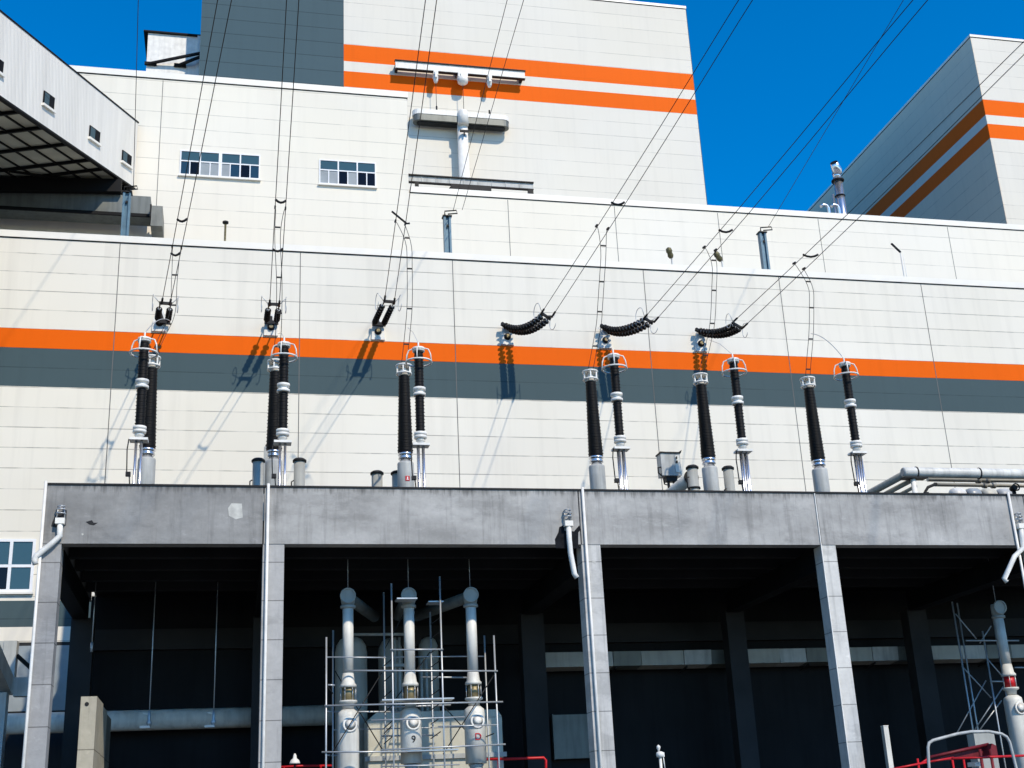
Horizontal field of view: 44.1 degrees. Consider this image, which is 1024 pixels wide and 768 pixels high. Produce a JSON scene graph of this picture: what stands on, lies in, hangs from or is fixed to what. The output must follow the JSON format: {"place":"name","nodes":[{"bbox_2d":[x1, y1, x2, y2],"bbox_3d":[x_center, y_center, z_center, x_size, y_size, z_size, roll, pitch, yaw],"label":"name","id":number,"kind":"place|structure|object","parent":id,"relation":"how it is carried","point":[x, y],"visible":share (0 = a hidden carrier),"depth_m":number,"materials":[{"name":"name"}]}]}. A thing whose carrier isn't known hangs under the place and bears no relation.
{"place":"outdoors","nodes":[
{"label":"outdoors","id":0,"kind":"place"},
{"bbox_2d":[0,65,1023,282],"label":"deaerator block","id":1,"kind":"structure","parent":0,"point":[347,153],"depth_m":68.02,"materials":[{"name":"white metal"}]},
{"bbox_2d":[144,30,200,74],"bbox_3d":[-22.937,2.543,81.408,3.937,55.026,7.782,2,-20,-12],"label":"stair penthouse","id":2,"kind":"object","parent":1,"relation":"on","point":[173,52],"visible":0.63,"depth_m":87.29,"materials":[{"name":"white metal"}]},
{"bbox_2d":[178,150,260,180],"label":"window","id":3,"kind":"structure","parent":1,"relation":"in","point":[215,165],"depth_m":66.03,"materials":[{"name":"white glass"}]},
{"bbox_2d":[318,159,376,188],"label":"window","id":4,"kind":"structure","parent":1,"relation":"in","point":[338,173],"depth_m":67.45,"materials":[{"name":"white glass"}]},
{"bbox_2d":[412,106,508,177],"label":"exhaust duct","id":5,"kind":"object","parent":1,"relation":"on","point":[462,121],"visible":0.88,"depth_m":86.33,"materials":[{"name":"white metal"}]},
{"bbox_2d":[408,174,533,193],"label":"steel girder","id":6,"kind":"object","parent":1,"relation":"on","point":[479,184],"visible":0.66,"depth_m":71.65,"materials":[{"name":"grey metal"}]},
{"bbox_2d":[820,203,830,212],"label":"gooseneck vent","id":7,"kind":"object","parent":1,"relation":"on","point":[826,206],"visible":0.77,"depth_m":80.69,"materials":[{"name":"metal"}]},
{"bbox_2d":[830,203,840,212],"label":"gooseneck vent","id":8,"kind":"object","parent":1,"relation":"on","point":[837,206],"visible":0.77,"depth_m":80.85,"materials":[{"name":"metal"}]},
{"bbox_2d":[830,160,846,213],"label":"flue pipe","id":9,"kind":"object","parent":1,"relation":"on","point":[837,181],"visible":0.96,"depth_m":83.72,"materials":[{"name":"metal"}]},
{"bbox_2d":[0,0,1023,210],"label":"sky","id":10,"kind":"structure","parent":0,"point":[783,61],"materials":[{"name":"blue"}]},
{"bbox_2d":[807,34,1023,224],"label":"boiler tower","id":11,"kind":"structure","parent":0,"point":[968,165],"depth_m":101.81,"materials":[{"name":"grey metal"}]},
{"label":"ground","id":12,"kind":"structure","parent":0,"visible":0},
{"bbox_2d":[0,641,29,767],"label":"pipe gantry","id":13,"kind":"object","parent":12,"relation":"on","point":[11,683],"visible":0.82,"depth_m":42.15,"materials":[{"name":"grey metal"}]},
{"bbox_2d":[0,10,138,194],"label":"conveyor gallery","id":14,"kind":"object","parent":12,"relation":"on","point":[65,128],"visible":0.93,"depth_m":58.59,"materials":[{"name":"metal"}]},
{"bbox_2d":[0,59,4,77],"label":"window","id":15,"kind":"structure","parent":14,"relation":"in","point":[2,74],"depth_m":51.84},
{"bbox_2d":[41,90,55,113],"bbox_3d":[-20.426,-12.456,55.779,0.123,0.968,1.076,-5,-20,7],"label":"window","id":16,"kind":"structure","parent":14,"relation":"in","point":[48,100],"depth_m":55.69,"materials":[{"name":"black glass"}]},
{"bbox_2d":[0,193,163,237],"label":"ventilation duct","id":17,"kind":"object","parent":14,"relation":"attached to","point":[92,208],"visible":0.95,"depth_m":61.97,"materials":[{"name":"metal"}]},
{"bbox_2d":[88,125,101,146],"bbox_3d":[-19.842,-11.811,60.133,0.123,0.977,1.188,-5,-20,7],"label":"window","id":18,"kind":"structure","parent":14,"relation":"in","point":[94,135],"depth_m":60.05,"materials":[{"name":"black glass"}]},
{"bbox_2d":[121,150,132,169],"bbox_3d":[-19.375,-11.297,63.614,0.123,0.957,1.182,-5,-20,7],"label":"window","id":19,"kind":"structure","parent":14,"relation":"in","point":[126,160],"depth_m":63.55,"materials":[{"name":"black glass"}]},
{"bbox_2d":[76,696,110,767],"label":"firewall","id":20,"kind":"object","parent":12,"relation":"on","point":[94,735],"visible":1,"depth_m":37.22,"materials":[{"name":"beige concrete"}]},
{"bbox_2d":[290,753,299,767],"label":"yard lamp","id":21,"kind":"object","parent":12,"relation":"on","point":[294,760],"visible":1,"depth_m":38.33,"materials":[{"name":"metal"}]},
{"bbox_2d":[281,764,331,767],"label":"red railing","id":22,"kind":"object","parent":12,"relation":"on","point":[320,766],"visible":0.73,"depth_m":40.31,"materials":[{"name":"metal"}]},
{"bbox_2d":[337,559,379,767],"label":"bus duct","id":23,"kind":"object","parent":12,"relation":"on","point":[350,602],"visible":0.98,"depth_m":39.03,"materials":[{"name":"grey metal"}]},
{"bbox_2d":[393,559,421,767],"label":"bus duct","id":24,"kind":"object","parent":12,"relation":"on","point":[410,733],"visible":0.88,"depth_m":39.41,"materials":[{"name":"grey metal"}]},
{"bbox_2d":[322,576,505,767],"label":"scaffold","id":25,"kind":"object","parent":12,"relation":"on","point":[443,704],"visible":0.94,"depth_m":39.17,"materials":[{"name":"metal"}]},
{"bbox_2d":[335,633,506,767],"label":"transformer","id":26,"kind":"object","parent":12,"relation":"on","point":[367,741],"visible":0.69,"depth_m":42.52,"materials":[{"name":"beige paint"}]},
{"bbox_2d":[414,563,486,767],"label":"bus duct","id":27,"kind":"object","parent":12,"relation":"on","point":[476,757],"visible":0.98,"depth_m":39.99,"materials":[{"name":"grey metal"}]},
{"bbox_2d":[199,0,706,204],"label":"boiler tower","id":28,"kind":"structure","parent":12,"relation":"on","point":[586,105],"depth_m":89.31,"materials":[{"name":"white metal"}]},
{"bbox_2d":[394,59,525,108],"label":"monorail beam","id":29,"kind":"structure","parent":28,"relation":"attached to","point":[461,73],"depth_m":88.11,"materials":[{"name":"white metal"}]},
{"bbox_2d":[0,229,1023,767],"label":"turbine hall","id":30,"kind":"structure","parent":12,"relation":"on","point":[938,381],"depth_m":56.43,"materials":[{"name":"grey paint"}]},
{"bbox_2d":[0,539,35,594],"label":"window","id":31,"kind":"structure","parent":30,"relation":"in","point":[16,567],"depth_m":49.54,"materials":[{"name":"white glass"}]},
{"bbox_2d":[8,646,30,711],"bbox_3d":[-18.619,11.237,48.230,1.500,2.450,0.026,2,-20,-12],"label":"window","id":32,"kind":"structure","parent":30,"relation":"in","point":[15,703],"depth_m":48.24,"materials":[{"name":"glass"}]},
{"bbox_2d":[52,645,68,710],"bbox_3d":[-16.959,11.286,48.596,1.500,2.450,0.026,2,-20,-12],"label":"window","id":33,"kind":"structure","parent":30,"relation":"in","point":[62,651],"depth_m":48.50,"materials":[{"name":"glass"}]},
{"bbox_2d":[120,185,137,235],"bbox_3d":[-17.823,-7.224,58.585,0.755,4.261,0.564,2,-20,-12],"label":"shield wire post","id":34,"kind":"object","parent":30,"relation":"on","point":[126,211],"visible":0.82,"depth_m":58.81,"materials":[{"name":"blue metal"}]},
{"bbox_2d":[133,0,138,185],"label":"shield wire","id":35,"kind":"object","parent":34,"relation":"attached to","point":[135,95],"visible":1,"depth_m":54.37,"materials":[{"name":"grey metal"}]},
{"bbox_2d":[152,294,178,331],"bbox_3d":[-14.614,-3.143,52.903,1.028,1.054,2.950,5,-21,-20],"label":"insulator string","id":36,"kind":"object","parent":30,"relation":"attached to","point":[158,326],"visible":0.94,"depth_m":52.85,"materials":[{"name":"black ceramic"}]},
{"bbox_2d":[162,0,231,298],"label":"power line","id":37,"kind":"object","parent":36,"relation":"attached to","point":[181,221],"visible":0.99,"depth_m":43.99,"materials":[{"name":"metal"}]},
{"bbox_2d":[146,245,180,358],"bbox_3d":[-13.099,-3.501,46.439,0.755,5.005,3.568,-4,-20,3],"label":"jumper cable","id":38,"kind":"object","parent":37,"relation":"hanging from","point":[170,303],"visible":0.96,"depth_m":47.62,"materials":[{"name":"metal"}]},
{"bbox_2d":[222,220,228,240],"bbox_3d":[-13.462,-6.419,59.193,0.280,2.752,0.280,2,-20,-12],"label":"vent pipe","id":39,"kind":"object","parent":30,"relation":"on","point":[225,222],"visible":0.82,"depth_m":59.49,"materials":[{"name":"brown metal"}]},
{"bbox_2d":[261,296,286,335],"bbox_3d":[-10.198,-3.035,53.878,1.047,1.000,2.856,2,-20,-12],"label":"insulator string","id":40,"kind":"object","parent":30,"relation":"attached to","point":[271,324],"visible":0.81,"depth_m":54.07,"materials":[{"name":"black ceramic"}]},
{"bbox_2d":[270,0,298,300],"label":"power line","id":41,"kind":"object","parent":40,"relation":"attached to","point":[280,202],"visible":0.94,"depth_m":44.56,"materials":[{"name":"metal"}]},
{"bbox_2d":[273,205,284,358],"bbox_3d":[-8.696,-3.841,47.037,0.445,5.636,2.615,2,-20,-12],"label":"jumper cable","id":42,"kind":"object","parent":41,"relation":"hanging from","point":[276,279],"visible":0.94,"depth_m":47.32,"materials":[{"name":"metal"}]},
{"bbox_2d":[371,293,401,340],"bbox_3d":[-5.489,-2.967,54.944,1.118,1.179,2.856,2,-20,-12],"label":"insulator string","id":43,"kind":"object","parent":30,"relation":"attached to","point":[378,325],"visible":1,"depth_m":55.00,"materials":[{"name":"black ceramic"}]},
{"bbox_2d":[385,0,436,298],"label":"power line","id":44,"kind":"object","parent":43,"relation":"attached to","point":[416,143],"visible":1,"depth_m":45.31,"materials":[{"name":"black metal"}]},
{"bbox_2d":[392,211,417,366],"bbox_3d":[-4.080,-3.990,48.162,0.846,6.243,2.616,2,-20,-12],"label":"jumper cable","id":45,"kind":"object","parent":44,"relation":"hanging from","point":[399,217],"visible":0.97,"depth_m":49.09,"materials":[{"name":"metal"}]},
{"bbox_2d":[442,210,457,252],"bbox_3d":[-3.017,-6.650,61.806,0.755,3.976,0.564,2,-20,-12],"label":"shield wire post","id":46,"kind":"object","parent":30,"relation":"on","point":[447,238],"visible":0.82,"depth_m":62.04,"materials":[{"name":"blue metal"}]},
{"bbox_2d":[453,1,506,209],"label":"shield wire","id":47,"kind":"object","parent":46,"relation":"attached to","point":[480,103],"visible":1,"depth_m":56.01,"materials":[{"name":"grey metal"}]},
{"bbox_2d":[462,0,523,209],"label":"shield wire","id":48,"kind":"object","parent":46,"relation":"attached to","point":[493,102],"visible":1,"depth_m":56.18,"materials":[{"name":"grey metal"}]},
{"bbox_2d":[501,303,555,345],"bbox_3d":[0.731,-2.651,56.129,0.978,1.166,3.596,11,-24,-33],"label":"insulator string","id":49,"kind":"object","parent":30,"relation":"attached to","point":[527,328],"visible":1,"depth_m":56.10,"materials":[{"name":"black ceramic"}]},
{"bbox_2d":[544,0,752,311],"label":"power line","id":50,"kind":"object","parent":49,"relation":"attached to","point":[619,204],"visible":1,"depth_m":46.32,"materials":[{"name":"metal"}]},
{"bbox_2d":[587,224,611,372],"bbox_3d":[3.503,-3.452,49.744,0.561,5.592,2.630,4,-21,-17],"label":"jumper cable","id":51,"kind":"object","parent":50,"relation":"hanging from","point":[596,225],"visible":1,"depth_m":50.10,"materials":[{"name":"metal"}]},
{"bbox_2d":[599,307,658,348],"bbox_3d":[5.205,-2.573,57.090,0.986,1.235,3.654,13,-25,-37],"label":"insulator string","id":52,"kind":"object","parent":30,"relation":"attached to","point":[634,327],"visible":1,"depth_m":57.16,"materials":[{"name":"black ceramic"}]},
{"bbox_2d":[647,0,927,317],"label":"power line","id":53,"kind":"object","parent":52,"relation":"attached to","point":[722,231],"visible":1,"depth_m":47.12,"materials":[{"name":"metal"}]},
{"bbox_2d":[698,245,731,376],"bbox_3d":[8.249,-3.188,50.803,0.863,5.370,2.656,5,-21,-22],"label":"jumper cable","id":54,"kind":"object","parent":53,"relation":"hanging from","point":[704,246],"visible":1,"depth_m":51.52,"materials":[{"name":"metal"}]},
{"bbox_2d":[666,247,672,263],"bbox_3d":[7.766,-5.920,61.841,0.431,1.634,0.327,12,-24,-36],"label":"floodlight","id":55,"kind":"object","parent":30,"relation":"on","point":[669,252],"visible":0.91,"depth_m":61.93,"materials":[{"name":"white metal"}]},
{"bbox_2d":[714,251,723,266],"bbox_3d":[10.252,-5.812,62.394,0.558,1.572,0.319,10,-23,-32],"label":"floodlight","id":56,"kind":"object","parent":30,"relation":"on","point":[718,257],"visible":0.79,"depth_m":62.47,"materials":[{"name":"white metal"}]},
{"bbox_2d":[695,313,747,351],"bbox_3d":[9.651,-2.407,58.108,1.028,1.315,3.379,6,-22,-24],"label":"insulator string","id":57,"kind":"object","parent":30,"relation":"attached to","point":[732,328],"visible":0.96,"depth_m":58.35,"materials":[{"name":"black ceramic"}]},
{"bbox_2d":[737,41,1023,323],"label":"power line","id":58,"kind":"object","parent":57,"relation":"attached to","point":[813,256],"visible":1,"depth_m":48.87,"materials":[{"name":"metal"}]},
{"bbox_2d":[792,262,842,379],"bbox_3d":[12.598,-3.020,51.669,0.814,5.236,2.621,2,-20,-12],"label":"jumper cable","id":59,"kind":"object","parent":58,"relation":"hanging from","point":[793,263],"visible":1,"depth_m":52.69,"materials":[{"name":"metal"}]},
{"bbox_2d":[756,226,771,268],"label":"shield wire post","id":60,"kind":"object","parent":30,"relation":"on","point":[763,249],"visible":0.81,"depth_m":65.66,"materials":[{"name":"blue metal"}]},
{"bbox_2d":[768,1,902,226],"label":"shield wire","id":61,"kind":"object","parent":60,"relation":"attached to","point":[836,112],"visible":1,"depth_m":59.01,"materials":[{"name":"black metal"}]},
{"bbox_2d":[891,243,906,275],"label":"lamp pole","id":62,"kind":"object","parent":30,"relation":"on","point":[895,247],"visible":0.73,"depth_m":65.92,"materials":[{"name":"white metal"}]},
{"bbox_2d":[487,756,546,767],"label":"red railing","id":63,"kind":"object","parent":12,"relation":"on","point":[523,758],"visible":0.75,"depth_m":41.82,"materials":[{"name":"metal"}]},
{"bbox_2d":[21,481,1023,767],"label":"transformer shelter","id":64,"kind":"object","parent":12,"relation":"on","point":[595,577],"visible":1,"depth_m":45.79,"materials":[{"name":"grey paint"}]},
{"bbox_2d":[90,582,96,651],"bbox_3d":[-13.888,7.518,41.988,0.092,2.742,0.092,-6,-20,9],"label":"hanging lamp","id":65,"kind":"object","parent":64,"relation":"hanging from","point":[91,646],"visible":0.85,"depth_m":41.81,"materials":[{"name":"metal"}]},
{"bbox_2d":[125,332,158,483],"bbox_3d":[-12.586,1.795,42.646,0.990,7.630,0.990,2,-20,-12],"label":"surge arrester","id":66,"kind":"object","parent":64,"relation":"on","point":[141,388],"visible":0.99,"depth_m":42.98,"materials":[{"name":"metal"}]},
{"bbox_2d":[139,582,155,728],"bbox_3d":[-12.037,8.743,41.968,0.375,5.233,0.240,2,-20,-12],"label":"hanging lamp","id":67,"kind":"object","parent":64,"relation":"hanging from","point":[148,723],"visible":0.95,"depth_m":41.49,"materials":[{"name":"metal"}]},
{"bbox_2d":[137,354,160,483],"bbox_3d":[-13.024,2.636,45.070,0.640,7.710,0.640,2,-20,-12],"label":"bushing","id":68,"kind":"object","parent":64,"relation":"on","point":[148,465],"visible":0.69,"depth_m":45.29,"materials":[{"name":"grey paint"}]},
{"bbox_2d":[6,705,331,734],"bbox_3d":[-15.362,11.924,44.554,17.912,0.720,0.720,2,-20,-12],"label":"pipe","id":69,"kind":"object","parent":64,"relation":"attached to","point":[168,719],"visible":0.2,"depth_m":45.11,"materials":[{"name":"grey metal"}]},
{"bbox_2d":[204,582,217,727],"bbox_3d":[-10.037,8.817,42.404,0.375,5.264,0.240,2,-20,-12],"label":"hanging lamp","id":70,"kind":"object","parent":64,"relation":"hanging from","point":[213,722],"visible":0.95,"depth_m":41.92,"materials":[{"name":"metal"}]},
{"bbox_2d":[249,457,264,493],"bbox_3d":[-9.050,4.468,44.883,0.484,3.772,0.484,-7,-20,13],"label":"canister","id":71,"kind":"object","parent":64,"relation":"on","point":[258,471],"visible":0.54,"depth_m":45.20,"materials":[{"name":"grey paint"}]},
{"bbox_2d":[263,445,267,520],"bbox_3d":[-9.139,4.621,46.932,0.241,4.863,0.300,2,-20,-12],"label":"pipe","id":72,"kind":"object","parent":64,"relation":"on","point":[265,454],"visible":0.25,"depth_m":47.24,"materials":[{"name":"grey metal"}]},
{"bbox_2d":[265,358,281,484],"bbox_3d":[-8.681,2.765,46.029,0.640,7.710,0.640,2,-20,-12],"label":"bushing","id":73,"kind":"object","parent":64,"relation":"on","point":[272,416],"visible":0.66,"depth_m":46.27,"materials":[{"name":"black ceramic"}]},
{"bbox_2d":[270,337,297,484],"bbox_3d":[-7.931,1.934,43.674,0.990,7.630,0.990,2,-20,-12],"label":"surge arrester","id":74,"kind":"object","parent":64,"relation":"on","point":[283,392],"visible":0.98,"depth_m":44.02,"materials":[{"name":"ceramic"}]},
{"bbox_2d":[291,457,305,485],"bbox_3d":[-7.621,4.499,45.203,0.491,3.796,0.491,-7,-20,13],"label":"canister","id":75,"kind":"object","parent":64,"relation":"on","point":[299,471],"visible":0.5,"depth_m":45.51,"materials":[{"name":"grey paint"}]},
{"bbox_2d":[370,470,383,486],"bbox_3d":[-5.019,5.072,47.122,0.502,3.763,0.502,-7,-20,13],"label":"canister","id":76,"kind":"object","parent":64,"relation":"on","point":[377,477],"visible":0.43,"depth_m":47.49,"materials":[{"name":"grey paint"}]},
{"bbox_2d":[391,470,397,486],"bbox_3d":[-4.264,5.089,47.291,0.506,3.774,0.506,-7,-20,13],"label":"canister","id":77,"kind":"object","parent":64,"relation":"on","point":[394,478],"visible":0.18,"depth_m":47.64,"materials":[{"name":"grey paint"}]},
{"bbox_2d":[395,363,413,486],"bbox_3d":[-3.965,2.904,47.067,0.640,7.710,0.648,2,-20,-12],"label":"bushing","id":78,"kind":"object","parent":64,"relation":"on","point":[404,471],"visible":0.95,"depth_m":47.31,"materials":[{"name":"grey paint"}]},
{"bbox_2d":[405,342,431,486],"bbox_3d":[-3.236,2.073,44.711,0.990,7.630,0.990,2,-20,-12],"label":"surge arrester","id":79,"kind":"object","parent":64,"relation":"on","point":[419,395],"visible":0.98,"depth_m":45.01,"materials":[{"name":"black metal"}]},
{"bbox_2d":[551,714,589,759],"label":"wall panel","id":80,"kind":"structure","parent":64,"relation":"attached to","point":[570,739],"depth_m":48.43,"materials":[{"name":"grey metal"}]},
{"bbox_2d":[582,369,605,488],"bbox_3d":[3.257,3.121,48.666,0.640,7.710,0.640,2,-20,-12],"label":"bushing","id":81,"kind":"object","parent":64,"relation":"on","point":[597,478],"visible":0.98,"depth_m":48.89,"materials":[{"name":"black ceramic"}]},
{"bbox_2d":[601,349,629,488],"bbox_3d":[3.977,2.288,46.304,0.990,7.630,0.990,2,-20,-12],"label":"surge arrester","id":82,"kind":"object","parent":64,"relation":"on","point":[616,395],"visible":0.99,"depth_m":46.56,"materials":[{"name":"ceramic"}]},
{"bbox_2d":[655,450,681,487],"bbox_3d":[6.343,4.970,49.929,1.038,4.792,0.650,2,-20,-12],"label":"control box","id":83,"kind":"object","parent":64,"relation":"on","point":[669,467],"visible":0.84,"depth_m":50.32,"materials":[{"name":"grey paint"}]},
{"bbox_2d":[674,455,680,472],"bbox_3d":[6.598,3.184,50.380,0.190,0.712,0.027,2,-20,-12],"label":"door","id":84,"kind":"structure","parent":83,"relation":"in","point":[677,465],"depth_m":50.35,"materials":[{"name":"white paint"}]},
{"bbox_2d":[666,471,698,489],"bbox_3d":[6.154,4.658,51.188,0.580,0.580,6.570,2,-20,-12],"label":"flanged pipe","id":85,"kind":"object","parent":64,"relation":"on","point":[680,483],"visible":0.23,"depth_m":48.80,"materials":[{"name":"white metal"}]},
{"bbox_2d":[686,464,700,489],"bbox_3d":[6.878,4.697,47.182,0.480,3.417,0.480,-7,-20,13],"label":"canister","id":86,"kind":"object","parent":64,"relation":"on","point":[692,479],"visible":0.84,"depth_m":47.44,"materials":[{"name":"grey paint"}]},
{"bbox_2d":[692,372,719,489],"bbox_3d":[7.756,3.254,49.660,0.640,7.710,0.640,2,-20,-12],"label":"bushing","id":87,"kind":"object","parent":64,"relation":"on","point":[709,471],"visible":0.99,"depth_m":49.90,"materials":[{"name":"black ceramic"}]},
{"bbox_2d":[721,465,734,490],"bbox_3d":[8.595,5.082,49.183,0.486,3.874,0.486,-7,-20,13],"label":"canister","id":88,"kind":"object","parent":64,"relation":"on","point":[728,476],"visible":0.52,"depth_m":49.51,"materials":[{"name":"grey paint"}]},
{"bbox_2d":[721,353,752,490],"bbox_3d":[8.652,2.427,47.337,0.990,7.630,0.990,2,-20,-12],"label":"surge arrester","id":89,"kind":"object","parent":64,"relation":"on","point":[737,404],"visible":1,"depth_m":47.57,"materials":[{"name":"ceramic"}]},
{"bbox_2d":[545,644,1023,674],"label":"cable trunking","id":90,"kind":"object","parent":64,"relation":"attached to","point":[683,660],"visible":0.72,"depth_m":50.50,"materials":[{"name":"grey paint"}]},
{"bbox_2d":[800,376,829,491],"bbox_3d":[12.324,3.390,50.669,0.640,7.710,0.640,2,-20,-12],"label":"bushing","id":91,"kind":"object","parent":64,"relation":"on","point":[820,474],"visible":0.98,"depth_m":50.89,"materials":[{"name":"grey paint"}]},
{"bbox_2d":[833,358,866,491],"bbox_3d":[13.201,2.562,48.341,0.990,7.630,0.990,2,-20,-12],"label":"surge arrester","id":92,"kind":"object","parent":64,"relation":"on","point":[856,453],"visible":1,"depth_m":48.57,"materials":[{"name":"black ceramic"}]},
{"bbox_2d":[867,466,1023,492],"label":"pipe rack","id":93,"kind":"object","parent":64,"relation":"on","point":[986,477],"visible":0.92,"depth_m":50.56,"materials":[{"name":"white metal"}]},
{"bbox_2d":[948,488,1011,493],"bbox_3d":[19.640,5.984,52.503,3.070,3.384,0.680,2,-20,-12],"label":"gas tank","id":94,"kind":"object","parent":64,"relation":"on","point":[984,490],"visible":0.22,"depth_m":52.79,"materials":[{"name":"white metal"}]},
{"bbox_2d":[1009,483,1019,493],"bbox_3d":[20.456,5.517,50.857,0.340,3.085,0.380,2,-20,-12],"label":"pipe valve","id":95,"kind":"object","parent":64,"relation":"on","point":[1013,488],"visible":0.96,"depth_m":51.21,"materials":[{"name":"metal"}]},
{"bbox_2d":[656,745,664,767],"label":"yard camera","id":96,"kind":"object","parent":12,"relation":"on","point":[659,754],"visible":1,"depth_m":37.25,"materials":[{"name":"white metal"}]},
{"bbox_2d":[880,725,893,767],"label":"white post","id":97,"kind":"object","parent":12,"relation":"on","point":[887,746],"visible":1,"depth_m":44.11,"materials":[{"name":"metal"}]},
{"bbox_2d":[895,733,1023,767],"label":"railing","id":98,"kind":"object","parent":12,"relation":"on","point":[980,751],"visible":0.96,"depth_m":36.88,"materials":[{"name":"red metal"}]},
{"bbox_2d":[926,730,1017,767],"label":"hoop rail","id":99,"kind":"object","parent":12,"relation":"on","point":[969,732],"visible":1,"depth_m":35.31,"materials":[{"name":"grey metal"}]},
{"bbox_2d":[951,601,1023,767],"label":"lattice mast","id":100,"kind":"object","parent":12,"relation":"on","point":[967,670],"visible":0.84,"depth_m":47.09,"materials":[{"name":"metal"}]},
{"bbox_2d":[988,559,1023,767],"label":"bus duct","id":101,"kind":"object","parent":12,"relation":"on","point":[1013,703],"visible":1,"depth_m":45.07,"materials":[{"name":"grey metal"}]}
]}

